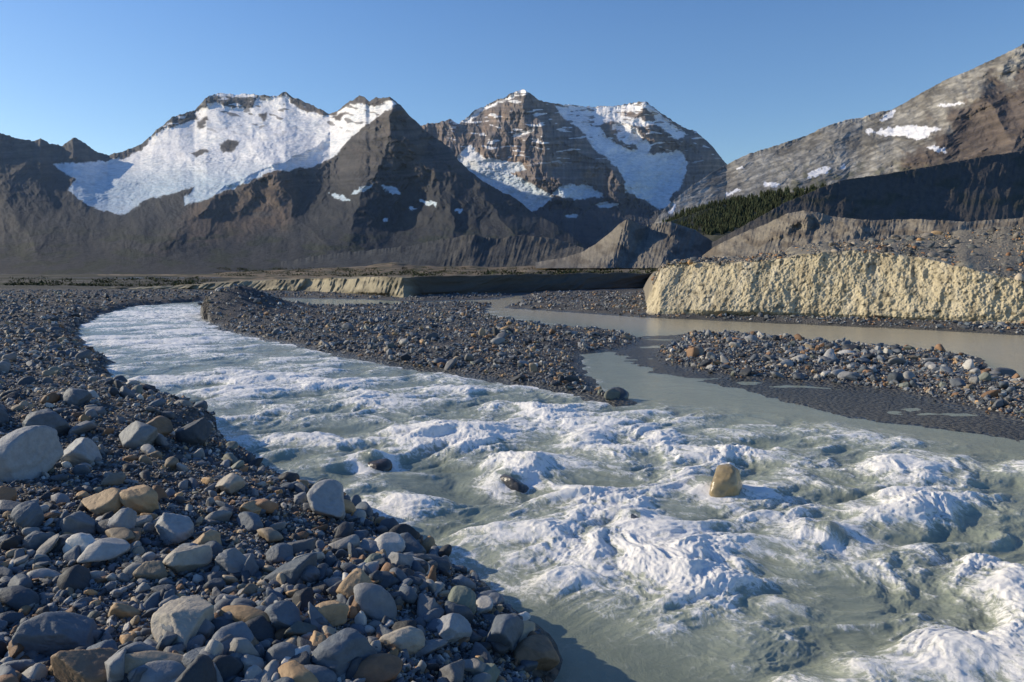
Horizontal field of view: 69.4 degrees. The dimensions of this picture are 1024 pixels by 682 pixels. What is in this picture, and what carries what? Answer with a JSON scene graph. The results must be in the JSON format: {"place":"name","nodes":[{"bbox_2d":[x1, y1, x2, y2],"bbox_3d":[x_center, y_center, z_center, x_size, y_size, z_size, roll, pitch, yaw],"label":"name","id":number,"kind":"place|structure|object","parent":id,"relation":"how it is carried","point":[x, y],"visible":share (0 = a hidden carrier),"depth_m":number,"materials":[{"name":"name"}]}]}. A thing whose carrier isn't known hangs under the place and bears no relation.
{"place":"outdoors","nodes":[
{"label":"outdoors","id":0,"kind":"place"},
{"bbox_2d":[0,92,587,274],"bbox_3d":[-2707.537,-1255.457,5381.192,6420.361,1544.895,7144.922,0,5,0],"label":"glaciated mountain","id":1,"kind":"structure","parent":0,"point":[211,183],"depth_m":3683.76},
{"bbox_2d":[98,262,657,296],"bbox_3d":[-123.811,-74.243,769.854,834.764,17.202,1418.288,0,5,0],"label":"river terrace","id":2,"kind":"structure","parent":0,"point":[402,285],"depth_m":87.03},
{"bbox_2d":[3,266,658,286],"bbox_3d":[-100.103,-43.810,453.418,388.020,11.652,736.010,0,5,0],"label":"willow shrubs","id":3,"kind":"object","parent":2,"relation":"on","point":[174,282],"visible":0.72,"depth_m":178.63,"materials":[{"name":"brown plant"}]},
{"bbox_2d":[281,234,585,269],"bbox_3d":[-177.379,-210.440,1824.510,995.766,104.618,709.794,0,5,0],"label":"valley moraine","id":4,"kind":"structure","parent":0,"point":[480,251],"depth_m":1706.10,"materials":[{"name":"grey gravel"}]},
{"bbox_2d":[0,274,1023,681],"bbox_3d":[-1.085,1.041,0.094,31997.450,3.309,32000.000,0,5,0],"label":"ground","id":5,"kind":"structure","parent":0,"point":[850,398],"depth_m":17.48,"materials":[{"name":"stone"}]},
{"bbox_2d":[0,407,535,681],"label":"river cobbles","id":6,"kind":"object","parent":5,"relation":"on","point":[237,626],"visible":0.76,"depth_m":3.76,"materials":[{"name":"stone"}]},
{"bbox_2d":[0,388,559,681],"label":"river boulders","id":7,"kind":"object","parent":5,"relation":"on","point":[31,448],"visible":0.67,"depth_m":4.30,"materials":[{"name":"stone"}]},
{"bbox_2d":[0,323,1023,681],"bbox_3d":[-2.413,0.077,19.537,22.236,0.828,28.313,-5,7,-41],"label":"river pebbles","id":8,"kind":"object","parent":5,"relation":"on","point":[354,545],"visible":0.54,"depth_m":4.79,"materials":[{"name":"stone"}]},
{"bbox_2d":[368,387,742,518],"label":"midstream boulders","id":9,"kind":"object","parent":5,"relation":"on","point":[726,481],"visible":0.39,"depth_m":7.27,"materials":[{"name":"stone"}]},
{"bbox_2d":[0,0,1023,163],"label":"sky","id":10,"kind":"structure","parent":0,"point":[746,76],"materials":[{"name":"blue"}]},
{"bbox_2d":[78,295,1023,681],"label":"river","id":11,"kind":"structure","parent":0,"point":[824,547],"depth_m":7.25,"materials":[{"name":"liquid"}]},
{"bbox_2d":[420,89,726,247],"bbox_3d":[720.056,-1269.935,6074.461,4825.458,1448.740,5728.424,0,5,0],"label":"rocky mountain","id":12,"kind":"structure","parent":0,"point":[588,177],"depth_m":5363.73,"materials":[{"name":"grey stone"}]},
{"bbox_2d":[535,218,712,267],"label":"moraine hill","id":13,"kind":"structure","parent":0,"point":[628,243],"depth_m":539.88,"materials":[{"name":"grey gravel"}]},
{"bbox_2d":[671,191,804,240],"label":"forested slope","id":14,"kind":"structure","parent":0,"point":[715,236],"depth_m":977.77,"materials":[{"name":"green plant"}]},
{"bbox_2d":[662,183,831,234],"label":"conifer forest","id":15,"kind":"object","parent":14,"relation":"on","point":[716,222],"visible":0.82,"depth_m":1083.94,"materials":[{"name":"green plant"}]},
{"bbox_2d":[643,226,1023,322],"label":"gravel cut bank","id":16,"kind":"structure","parent":0,"point":[861,284],"depth_m":34.17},
{"bbox_2d":[651,225,1023,284],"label":"bank rubble","id":17,"kind":"object","parent":16,"relation":"on","point":[880,247],"visible":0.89,"depth_m":37.97,"materials":[{"name":"stone"}]},
{"bbox_2d":[655,44,1023,222],"bbox_3d":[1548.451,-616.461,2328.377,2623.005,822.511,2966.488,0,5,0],"label":"limestone mountain","id":18,"kind":"structure","parent":0,"point":[977,111],"depth_m":2188.00,"materials":[{"name":"grey stone"}]},
{"bbox_2d":[702,210,1023,258],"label":"moraine ridge","id":19,"kind":"structure","parent":0,"point":[798,228],"depth_m":323.94,"materials":[{"name":"grey gravel"}]},
{"bbox_2d":[712,150,1023,247],"bbox_3d":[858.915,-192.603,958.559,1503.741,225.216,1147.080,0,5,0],"label":"lateral moraine","id":20,"kind":"structure","parent":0,"point":[990,187],"depth_m":673.35,"materials":[{"name":"grey gravel"}]}
]}

